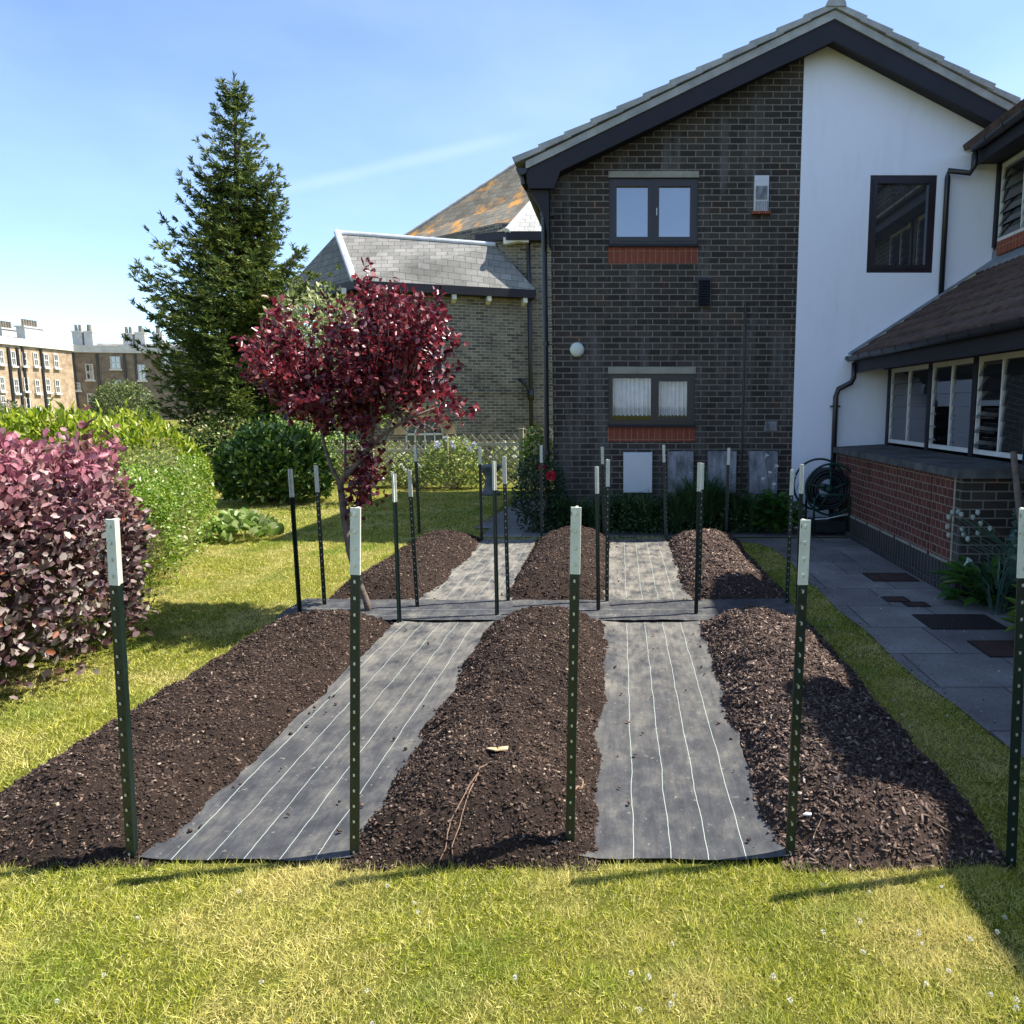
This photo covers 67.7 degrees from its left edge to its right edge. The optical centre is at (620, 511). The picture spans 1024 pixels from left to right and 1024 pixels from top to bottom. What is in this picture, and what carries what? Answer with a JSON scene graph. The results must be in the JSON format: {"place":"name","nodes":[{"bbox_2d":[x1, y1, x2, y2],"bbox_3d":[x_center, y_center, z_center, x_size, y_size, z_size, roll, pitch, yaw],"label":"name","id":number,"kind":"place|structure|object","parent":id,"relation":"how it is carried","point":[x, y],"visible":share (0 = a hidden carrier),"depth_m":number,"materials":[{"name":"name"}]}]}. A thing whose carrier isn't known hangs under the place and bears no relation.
{"place":"outdoors","nodes":[
{"label":"outdoors","id":0,"kind":"place"},
{"bbox_2d":[286,163,553,468],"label":"old brick house","id":1,"kind":"structure","parent":0,"point":[475,253],"depth_m":20.14,"materials":[{"name":"brown brick"}]},
{"bbox_2d":[405,415,443,466],"bbox_3d":[-5.188,-1.865,20.032,1.112,1.420,0.048,-3,8,-20],"label":"arched window","id":2,"kind":"structure","parent":1,"relation":"in","point":[410,436],"depth_m":20.02,"materials":[{"name":"white paint"}]},
{"bbox_2d":[424,336,446,382],"bbox_3d":[-4.867,-4.051,19.751,0.678,1.317,0.384,0,8,0],"label":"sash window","id":3,"kind":"structure","parent":1,"relation":"in","point":[442,350],"depth_m":19.89,"materials":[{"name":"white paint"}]},
{"bbox_2d":[0,411,1023,1023],"bbox_3d":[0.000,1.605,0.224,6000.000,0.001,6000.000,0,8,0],"label":"lawn","id":4,"kind":"structure","parent":0,"point":[510,947],"depth_m":2.40,"materials":[{"name":"green plant"}]},
{"bbox_2d":[0,319,76,420],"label":"terrace row","id":5,"kind":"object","parent":4,"relation":"on","point":[36,369],"visible":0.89,"depth_m":87.96,"materials":[{"name":"brick"}]},
{"bbox_2d":[0,404,159,699],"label":"smoke bush","id":6,"kind":"object","parent":4,"relation":"on","point":[43,501],"visible":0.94,"depth_m":4.40,"materials":[{"name":"purple plant"}]},
{"bbox_2d":[0,395,218,526],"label":"hedge","id":7,"kind":"object","parent":4,"relation":"on","point":[21,423],"visible":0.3,"depth_m":9.11,"materials":[{"name":"green plant"}]},
{"bbox_2d":[1,436,218,624],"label":"hedge","id":8,"kind":"object","parent":4,"relation":"on","point":[166,481],"visible":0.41,"depth_m":7.16,"materials":[{"name":"green plant"}]},
{"bbox_2d":[88,378,160,433],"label":"round shrub","id":9,"kind":"object","parent":4,"relation":"on","point":[119,392],"visible":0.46,"depth_m":29.34,"materials":[{"name":"green plant"}]},
{"bbox_2d":[71,325,221,419],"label":"terrace row","id":10,"kind":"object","parent":4,"relation":"on","point":[95,363],"visible":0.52,"depth_m":94.68,"materials":[{"name":"brown brick"}]},
{"bbox_2d":[85,364,95,380],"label":"window","id":11,"kind":"structure","parent":10,"relation":"in","point":[89,368],"depth_m":93.82,"materials":[{"name":"white glass"}]},
{"bbox_2d":[109,356,122,370],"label":"window","id":12,"kind":"structure","parent":10,"relation":"in","point":[115,362],"depth_m":94.33,"materials":[{"name":"white glass"}]},
{"bbox_2d":[137,364,147,381],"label":"window","id":13,"kind":"structure","parent":10,"relation":"in","point":[141,378],"depth_m":95.14,"materials":[{"name":"white glass"}]},
{"bbox_2d":[0,608,394,870],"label":"planting bed","id":14,"kind":"object","parent":4,"relation":"on","point":[202,735],"visible":0.93,"depth_m":3.30,"materials":[{"name":"soil"}]},
{"bbox_2d":[105,518,137,857],"bbox_3d":[-1.731,0.640,2.627,0.035,1.249,0.042,4,9,7],"label":"fence post","id":15,"kind":"object","parent":14,"relation":"on","point":[114,556],"visible":1,"depth_m":2.61,"materials":[{"name":"green metal"}]},
{"bbox_2d":[171,409,253,485],"bbox_3d":[-8.073,-1.207,14.986,2.323,1.662,1.701,0,8,0],"label":"flowering shrub","id":16,"kind":"object","parent":4,"relation":"on","point":[205,429],"visible":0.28,"depth_m":14.76,"materials":[{"name":"green plant"}]},
{"bbox_2d":[120,70,340,468],"bbox_3d":[-8.464,-5.027,16.502,4.528,8.660,4.612,0,8,0],"label":"spruce tree","id":17,"kind":"object","parent":4,"relation":"on","point":[242,277],"visible":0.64,"depth_m":15.74,"materials":[{"name":"green plant"}]},
{"bbox_2d":[196,507,284,541],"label":"bergenia plant","id":18,"kind":"object","parent":4,"relation":"on","point":[252,522],"visible":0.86,"depth_m":9.13,"materials":[{"name":"green plant"}]},
{"bbox_2d":[178,413,359,483],"bbox_3d":[-7.433,-1.313,16.001,4.161,1.606,3.006,0,8,0],"label":"flowering shrub","id":19,"kind":"object","parent":4,"relation":"on","point":[213,447],"visible":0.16,"depth_m":15.44,"materials":[{"name":"green plant"}]},
{"bbox_2d":[210,419,335,504],"bbox_3d":[-5.899,-0.864,12.875,2.063,1.458,1.858,0,8,0],"label":"laurel bush","id":20,"kind":"object","parent":4,"relation":"on","point":[250,461],"visible":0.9,"depth_m":12.35,"materials":[{"name":"green plant"}]},
{"bbox_2d":[273,416,336,482],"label":"flowering shrub","id":21,"kind":"object","parent":4,"relation":"on","point":[319,436],"visible":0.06,"depth_m":14.55,"materials":[{"name":"green plant"}]},
{"bbox_2d":[140,538,536,860],"bbox_3d":[-1.311,0.781,5.973,0.841,0.024,6.629,0,8,0],"label":"weed membrane","id":22,"kind":"object","parent":4,"relation":"on","point":[406,676],"visible":0.74,"depth_m":3.56,"materials":[{"name":"grey fabric"}]},
{"bbox_2d":[391,474,401,622],"bbox_3d":[-1.653,0.287,5.564,0.032,1.137,0.039,0,7,0],"label":"fence post","id":23,"kind":"object","parent":22,"relation":"on","point":[396,541],"visible":0.97,"depth_m":5.56,"materials":[{"name":"metal"}]},
{"bbox_2d":[478,447,483,539],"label":"fence post","id":24,"kind":"object","parent":22,"relation":"on","point":[480,491],"visible":0.95,"depth_m":9.05,"materials":[{"name":"metal"}]},
{"bbox_2d":[260,276,426,501],"bbox_3d":[-4.568,-1.974,12.535,2.706,3.701,1.615,0,8,0],"label":"pale leaved tree","id":25,"kind":"object","parent":4,"relation":"on","point":[313,303],"visible":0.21,"depth_m":12.20,"materials":[{"name":"green plant"}]},
{"bbox_2d":[375,441,411,479],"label":"flowering shrub","id":26,"kind":"object","parent":4,"relation":"on","point":[390,447],"visible":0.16,"depth_m":16.85,"materials":[{"name":"green plant"}]},
{"bbox_2d":[329,529,484,599],"bbox_3d":[-2.054,0.453,7.763,1.012,0.240,3.212,0,8,0],"label":"planting bed","id":27,"kind":"object","parent":4,"relation":"on","point":[440,554],"visible":0.85,"depth_m":7.09,"materials":[{"name":"soil"}]},
{"bbox_2d":[381,452,438,487],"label":"flowering shrub","id":28,"kind":"object","parent":4,"relation":"on","point":[403,459],"visible":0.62,"depth_m":15.24,"materials":[{"name":"green plant"}]},
{"bbox_2d":[414,445,420,533],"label":"fence post","id":29,"kind":"object","parent":4,"relation":"on","point":[417,488],"visible":1,"depth_m":9.62,"materials":[{"name":"metal"}]},
{"bbox_2d":[321,426,553,487],"bbox_3d":[-3.842,-1.100,15.141,5.388,1.241,0.176,0,8,0],"label":"trellis fence","id":30,"kind":"object","parent":4,"relation":"on","point":[482,444],"visible":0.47,"depth_m":15.18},
{"bbox_2d":[422,436,487,489],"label":"flowering shrub","id":31,"kind":"object","parent":4,"relation":"on","point":[449,479],"visible":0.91,"depth_m":14.88,"materials":[{"name":"green plant"}]},
{"bbox_2d":[337,605,609,871],"bbox_3d":[-0.535,0.931,4.152,1.050,0.290,3.248,0,8,0],"label":"planting bed","id":32,"kind":"object","parent":4,"relation":"on","point":[511,691],"visible":0.86,"depth_m":3.04,"materials":[{"name":"soil"}]},
{"bbox_2d":[350,507,360,853],"bbox_3d":[-0.930,0.620,2.654,0.035,1.282,0.043,3,7,2],"label":"fence post","id":33,"kind":"object","parent":32,"relation":"on","point":[355,556],"visible":0.98,"depth_m":2.63,"materials":[{"name":"metal"}]},
{"bbox_2d":[438,762,488,866],"bbox_3d":[-0.593,1.133,2.795,0.024,0.263,0.440,3,8,21],"label":"twig","id":34,"kind":"object","parent":32,"relation":"on","point":[455,811],"visible":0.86,"depth_m":2.76,"materials":[{"name":"brown wood"}]},
{"bbox_2d":[565,506,580,841],"bbox_3d":[-0.166,0.616,2.666,0.036,1.284,0.043,2,9,4],"label":"fence post","id":35,"kind":"object","parent":32,"relation":"on","point":[575,539],"visible":0.97,"depth_m":2.64,"materials":[{"name":"metal"}]},
{"bbox_2d":[478,464,500,495],"bbox_3d":[-2.415,-0.593,13.968,0.440,0.560,0.440,0,8,0],"label":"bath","id":36,"kind":"object","parent":4,"relation":"on","point":[487,473],"visible":0.71,"depth_m":13.87,"materials":[{"name":"grey stone"}]},
{"bbox_2d":[54,884,942,1023],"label":"clover flowers","id":37,"kind":"object","parent":4,"relation":"on","point":[416,912],"visible":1,"depth_m":2.15,"materials":[{"name":"white plant"}]},
{"bbox_2d":[488,440,524,478],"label":"flowering shrub","id":38,"kind":"object","parent":4,"relation":"on","point":[505,448],"visible":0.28,"depth_m":16.80,"materials":[{"name":"green plant"}]},
{"bbox_2d":[274,598,794,619],"bbox_3d":[-0.612,0.764,5.964,4.013,0.024,0.614,0,8,0],"label":"weed membrane","id":39,"kind":"object","parent":4,"relation":"on","point":[480,609],"visible":0.66,"depth_m":6.00,"materials":[{"name":"grey fabric"}]},
{"bbox_2d":[288,469,301,612],"bbox_3d":[-2.463,0.256,5.703,0.032,1.160,0.039,0,7,9],"label":"fence post","id":40,"kind":"object","parent":39,"relation":"on","point":[294,536],"visible":0.94,"depth_m":5.69,"materials":[{"name":"metal"}]},
{"bbox_2d":[314,465,326,604],"bbox_3d":[-2.387,0.210,6.005,0.032,1.168,0.040,-1,9,-8],"label":"fence post","id":41,"kind":"object","parent":39,"relation":"on","point":[319,523],"visible":0.97,"depth_m":5.99,"materials":[{"name":"metal"}]},
{"bbox_2d":[230,256,480,610],"bbox_3d":[-2.068,-0.529,5.751,1.989,2.752,1.340,0,8,0],"label":"red leaved tree","id":42,"kind":"object","parent":39,"relation":"on","point":[391,356],"visible":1,"depth_m":5.48,"materials":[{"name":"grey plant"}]},
{"bbox_2d":[407,470,418,606],"bbox_3d":[-1.636,0.233,5.976,0.032,1.129,0.040,0,9,6],"label":"fence post","id":43,"kind":"object","parent":39,"relation":"on","point":[411,508],"visible":0.97,"depth_m":5.96,"materials":[{"name":"metal"}]},
{"bbox_2d":[492,461,498,615],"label":"fence post","id":44,"kind":"object","parent":39,"relation":"on","point":[495,533],"visible":0.98,"depth_m":5.74,"materials":[{"name":"metal"}]},
{"bbox_2d":[502,456,509,600],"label":"fence post","id":45,"kind":"object","parent":39,"relation":"on","point":[504,472],"visible":0.98,"depth_m":6.13,"materials":[{"name":"metal"}]},
{"bbox_2d":[595,466,599,610],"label":"fence post","id":46,"kind":"object","parent":39,"relation":"on","point":[597,538],"visible":0.98,"depth_m":5.88,"materials":[{"name":"metal"}]},
{"bbox_2d":[605,459,609,601],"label":"fence post","id":47,"kind":"object","parent":39,"relation":"on","point":[607,531],"visible":0.98,"depth_m":6.12,"materials":[{"name":"metal"}]},
{"bbox_2d":[694,463,701,613],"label":"fence post","id":48,"kind":"object","parent":39,"relation":"on","point":[698,507],"visible":0.98,"depth_m":5.77,"materials":[{"name":"metal"}]},
{"bbox_2d":[698,463,703,600],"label":"fence post","id":49,"kind":"object","parent":39,"relation":"on","point":[701,527],"visible":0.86,"depth_m":6.15,"materials":[{"name":"metal"}]},
{"bbox_2d":[785,469,793,602],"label":"fence post","id":50,"kind":"object","parent":39,"relation":"on","point":[791,490],"visible":0.93,"depth_m":6.04,"materials":[{"name":"metal"}]},
{"bbox_2d":[795,464,803,613],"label":"fence post","id":51,"kind":"object","parent":39,"relation":"on","point":[801,486],"visible":0.5,"depth_m":5.61,"materials":[{"name":"metal"}]},
{"bbox_2d":[516,423,553,497],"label":"flowering shrub","id":52,"kind":"object","parent":4,"relation":"on","point":[530,431],"visible":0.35,"depth_m":13.31,"materials":[{"name":"green plant"}]},
{"bbox_2d":[504,526,611,599],"bbox_3d":[-0.552,0.432,7.760,1.056,0.282,3.212,0,8,0],"label":"planting bed","id":53,"kind":"object","parent":4,"relation":"on","point":[543,573],"visible":0.77,"depth_m":6.83,"materials":[{"name":"soil"}]},
{"bbox_2d":[540,445,542,537],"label":"fence post","id":54,"kind":"object","parent":53,"relation":"on","point":[541,491],"visible":0.94,"depth_m":9.14,"materials":[{"name":"metal"}]},
{"bbox_2d":[601,447,605,533],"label":"fence post","id":55,"kind":"object","parent":53,"relation":"on","point":[603,487],"visible":0.85,"depth_m":9.12,"materials":[{"name":"metal"}]},
{"bbox_2d":[580,538,789,859],"bbox_3d":[0.221,0.781,5.975,0.776,0.022,6.630,0,8,0],"label":"weed membrane","id":56,"kind":"object","parent":4,"relation":"on","point":[685,790],"visible":0.88,"depth_m":3.61,"materials":[{"name":"grey fabric"}]},
{"bbox_2d":[187,539,769,844],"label":"soil crumbs","id":57,"kind":"object","parent":56,"relation":"on","point":[406,748],"visible":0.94,"depth_m":3.83,"materials":[{"name":"brown soil"}]},
{"bbox_2d":[662,445,666,538],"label":"fence post","id":58,"kind":"object","parent":56,"relation":"on","point":[664,492],"visible":1,"depth_m":9.15,"materials":[{"name":"metal"}]},
{"bbox_2d":[666,528,790,601],"bbox_3d":[0.976,0.439,7.761,1.012,0.269,3.212,0,8,0],"label":"planting bed","id":59,"kind":"object","parent":4,"relation":"on","point":[730,568],"visible":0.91,"depth_m":6.87,"materials":[{"name":"brown soil"}]},
{"bbox_2d":[725,448,730,532],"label":"fence post","id":60,"kind":"object","parent":59,"relation":"on","point":[727,487],"visible":0.94,"depth_m":9.12,"materials":[{"name":"metal"}]},
{"bbox_2d":[512,0,1020,527],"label":"gabled house","id":61,"kind":"structure","parent":4,"relation":"on","point":[744,242],"depth_m":9.63,"materials":[{"name":"brick"}]},
{"bbox_2d":[608,374,694,423],"bbox_3d":[0.414,-1.506,10.068,1.134,0.661,0.322,0,8,0],"label":"window","id":62,"kind":"structure","parent":61,"relation":"in","point":[633,398],"depth_m":9.99,"materials":[{"name":"black glass"}]},
{"bbox_2d":[609,178,697,243],"bbox_3d":[0.424,-3.827,9.609,1.131,0.811,0.090,0,8,0],"label":"window","id":63,"kind":"structure","parent":61,"relation":"in","point":[641,210],"depth_m":9.61,"materials":[{"name":"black glass"}]},
{"bbox_2d":[866,175,936,272],"bbox_3d":[3.579,-3.661,9.611,0.843,1.190,0.072,0,8,0],"label":"window","id":64,"kind":"structure","parent":61,"relation":"in","point":[901,207],"depth_m":9.61,"materials":[{"name":"black glass"}]},
{"bbox_2d":[513,915,1019,1011],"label":"clover flowers","id":65,"kind":"object","parent":4,"relation":"on","point":[789,998],"visible":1,"depth_m":2.13,"materials":[{"name":"white plant"}]},
{"bbox_2d":[699,605,1015,873],"bbox_3d":[0.984,0.923,4.151,1.008,0.306,3.248,0,8,0],"label":"planting bed","id":66,"kind":"object","parent":4,"relation":"on","point":[873,779],"visible":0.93,"depth_m":3.09,"materials":[{"name":"brown soil"}]},
{"bbox_2d":[785,519,810,857],"bbox_3d":[0.620,0.641,2.647,0.036,1.240,0.044,0,7,-6],"label":"fence post","id":67,"kind":"object","parent":66,"relation":"on","point":[803,559],"visible":0.99,"depth_m":2.63,"materials":[{"name":"metal"}]},
{"bbox_2d":[1006,507,1023,867],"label":"fence post","id":68,"kind":"object","parent":66,"relation":"on","point":[1015,752],"visible":0.99,"depth_m":2.58,"materials":[{"name":"metal"}]},
{"bbox_2d":[829,99,1023,596],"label":"side wing","id":69,"kind":"structure","parent":4,"relation":"on","point":[951,361],"depth_m":7.83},
{"bbox_2d":[888,364,928,446],"bbox_3d":[3.470,-1.276,9.051,0.040,0.930,1.180,0,8,0],"label":"louvre window","id":70,"kind":"structure","parent":69,"relation":"in","point":[925,366],"depth_m":9.08,"materials":[{"name":"white paint"}]},
{"bbox_2d":[928,357,973,452],"bbox_3d":[3.470,-1.113,7.882,0.140,0.930,0.980,0,8,0],"label":"louvre window","id":71,"kind":"structure","parent":69,"relation":"in","point":[953,363],"depth_m":7.92,"materials":[{"name":"white paint"}]},
{"bbox_2d":[973,350,1023,459],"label":"louvre window","id":72,"kind":"structure","parent":69,"relation":"in","point":[1004,356],"depth_m":6.88,"materials":[{"name":"white paint"}]},
{"bbox_2d":[997,150,1023,241],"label":"louvre window","id":73,"kind":"structure","parent":69,"relation":"in","point":[1021,154],"depth_m":9.33,"materials":[{"name":"white paint"}]},
{"bbox_2d":[0,0,1023,347],"label":"sky","id":74,"kind":"structure","parent":0,"point":[378,116],"materials":[{"name":"blue"}]},
{"bbox_2d":[476,498,845,536],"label":"path","id":75,"kind":"structure","parent":0,"point":[514,530],"depth_m":9.77,"materials":[{"name":"grey stone"}]},
{"bbox_2d":[510,454,568,532],"bbox_3d":[-1.047,-0.213,9.777,0.782,1.081,0.661,0,8,0],"label":"rose bush","id":76,"kind":"object","parent":75,"relation":"on","point":[550,475],"visible":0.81,"depth_m":9.72,"materials":[{"name":"green plant"}]},
{"bbox_2d":[543,491,581,528],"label":"border plant","id":77,"kind":"object","parent":75,"relation":"on","point":[563,512],"visible":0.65,"depth_m":9.71,"materials":[{"name":"green plant"}]},
{"bbox_2d":[550,492,593,526],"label":"border plant","id":78,"kind":"object","parent":75,"relation":"on","point":[567,509],"visible":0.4,"depth_m":9.69,"materials":[{"name":"green plant"}]},
{"bbox_2d":[577,495,612,532],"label":"border plant","id":79,"kind":"object","parent":75,"relation":"on","point":[590,512],"visible":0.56,"depth_m":9.65,"materials":[{"name":"green plant"}]},
{"bbox_2d":[591,489,628,530],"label":"border plant","id":80,"kind":"object","parent":75,"relation":"on","point":[612,512],"visible":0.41,"depth_m":9.75,"materials":[{"name":"green plant"}]},
{"bbox_2d":[601,487,658,531],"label":"border plant","id":81,"kind":"object","parent":75,"relation":"on","point":[626,501],"visible":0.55,"depth_m":9.75,"materials":[{"name":"green plant"}]},
{"bbox_2d":[617,490,663,532],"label":"border plant","id":82,"kind":"object","parent":75,"relation":"on","point":[643,507],"visible":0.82,"depth_m":9.63,"materials":[{"name":"green plant"}]},
{"bbox_2d":[644,492,668,531],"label":"border plant","id":83,"kind":"object","parent":75,"relation":"on","point":[659,524],"visible":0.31,"depth_m":9.76,"materials":[{"name":"green plant"}]},
{"bbox_2d":[528,497,785,534],"bbox_3d":[0.501,0.074,9.773,3.402,0.554,0.636,0,8,0],"label":"ground cover","id":84,"kind":"object","parent":75,"relation":"on","point":[721,513],"visible":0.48,"depth_m":9.64,"materials":[{"name":"green plant"}]},
{"bbox_2d":[648,483,696,533],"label":"border plant","id":85,"kind":"object","parent":75,"relation":"on","point":[672,505],"visible":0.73,"depth_m":9.60,"materials":[{"name":"green plant"}]},
{"bbox_2d":[650,472,729,530],"bbox_3d":[0.889,-0.152,9.708,1.144,0.855,1.167,0,8,0],"label":"border plant","id":86,"kind":"object","parent":75,"relation":"on","point":[692,500],"visible":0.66,"depth_m":9.60,"materials":[{"name":"green plant"}]},
{"bbox_2d":[678,463,754,528],"bbox_3d":[1.148,-0.215,9.700,1.212,0.986,1.242,-6,10,-35],"label":"border plant","id":87,"kind":"object","parent":75,"relation":"on","point":[708,501],"visible":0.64,"depth_m":9.59,"materials":[{"name":"green plant"}]},
{"bbox_2d":[703,480,749,530],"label":"border plant","id":88,"kind":"object","parent":75,"relation":"on","point":[723,504],"visible":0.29,"depth_m":9.72,"materials":[{"name":"green plant"}]},
{"bbox_2d":[720,491,760,531],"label":"border plant","id":89,"kind":"object","parent":75,"relation":"on","point":[740,504],"visible":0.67,"depth_m":9.72,"materials":[{"name":"green plant"}]},
{"bbox_2d":[729,488,781,532],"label":"border plant","id":90,"kind":"object","parent":75,"relation":"on","point":[752,502],"visible":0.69,"depth_m":9.70,"materials":[{"name":"green plant"}]},
{"bbox_2d":[749,454,807,532],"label":"shrub","id":91,"kind":"object","parent":75,"relation":"on","point":[775,515],"visible":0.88,"depth_m":9.63,"materials":[{"name":"green plant"}]},
{"bbox_2d":[794,458,850,535],"bbox_3d":[2.600,-0.188,9.564,0.748,0.974,0.471,0,8,0],"label":"hose reel","id":92,"kind":"object","parent":75,"relation":"on","point":[837,495],"visible":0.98,"depth_m":9.44,"materials":[{"name":"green plastic"}]},
{"bbox_2d":[736,538,1023,757],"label":"path","id":93,"kind":"structure","parent":0,"point":[967,677],"depth_m":5.54,"materials":[{"name":"grey stone"}]},
{"bbox_2d":[862,573,919,581],"bbox_3d":[2.577,0.625,7.189,0.429,0.018,0.337,0,8,0],"label":"manhole cover","id":94,"kind":"object","parent":93,"relation":"on","point":[889,577],"visible":1,"depth_m":7.16,"materials":[{"name":"metal"}]},
{"bbox_2d":[767,541,1023,777],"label":"soil specks","id":95,"kind":"object","parent":93,"relation":"on","point":[903,661],"visible":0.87,"depth_m":4.76,"materials":[{"name":"brown soil"}]},
{"bbox_2d":[882,596,910,601],"bbox_3d":[2.332,0.741,6.360,0.189,0.018,0.158,0,8,0],"label":"manhole cover","id":96,"kind":"object","parent":93,"relation":"on","point":[895,599],"visible":0.99,"depth_m":6.34,"materials":[{"name":"metal"}]},
{"bbox_2d":[901,602,930,606],"bbox_3d":[2.435,0.763,6.199,0.191,0.018,0.134,0,8,0],"label":"manhole cover","id":97,"kind":"object","parent":93,"relation":"on","point":[916,604],"visible":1,"depth_m":6.18,"materials":[{"name":"metal"}]},
{"bbox_2d":[912,614,1007,629],"bbox_3d":[2.561,0.833,5.696,0.564,0.018,0.380,0,8,0],"label":"manhole cover","id":98,"kind":"object","parent":93,"relation":"on","point":[958,621],"visible":0.86,"depth_m":5.66,"materials":[{"name":"metal"}]},
{"bbox_2d":[929,555,1015,606],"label":"arum lily","id":99,"kind":"object","parent":93,"relation":"on","point":[970,571],"visible":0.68,"depth_m":6.23,"materials":[{"name":"green plant"}]},
{"bbox_2d":[945,496,1023,595],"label":"poppy plant","id":100,"kind":"object","parent":93,"relation":"on","point":[1013,539],"visible":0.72,"depth_m":5.77,"materials":[{"name":"green plant"}]},
{"bbox_2d":[959,540,1016,614],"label":"border plant","id":101,"kind":"object","parent":93,"relation":"on","point":[1001,583],"visible":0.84,"depth_m":5.90,"materials":[{"name":"green plant"}]},
{"bbox_2d":[967,640,1013,657],"bbox_3d":[2.678,0.922,5.058,0.548,0.018,0.333,0,8,0],"label":"manhole cover","id":102,"kind":"object","parent":93,"relation":"on","point":[997,648],"visible":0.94,"depth_m":5.07,"materials":[{"name":"metal"}]},
{"bbox_2d":[1000,584,1015,631],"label":"arum lily","id":103,"kind":"object","parent":93,"relation":"on","point":[1011,613],"visible":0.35,"depth_m":5.22,"materials":[{"name":"green plant"}]},
{"bbox_2d":[1010,451,1022,525],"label":"wooden stake","id":104,"kind":"object","parent":93,"relation":"on","point":[1016,481],"visible":0.66,"depth_m":5.75,"materials":[{"name":"grey wood"}]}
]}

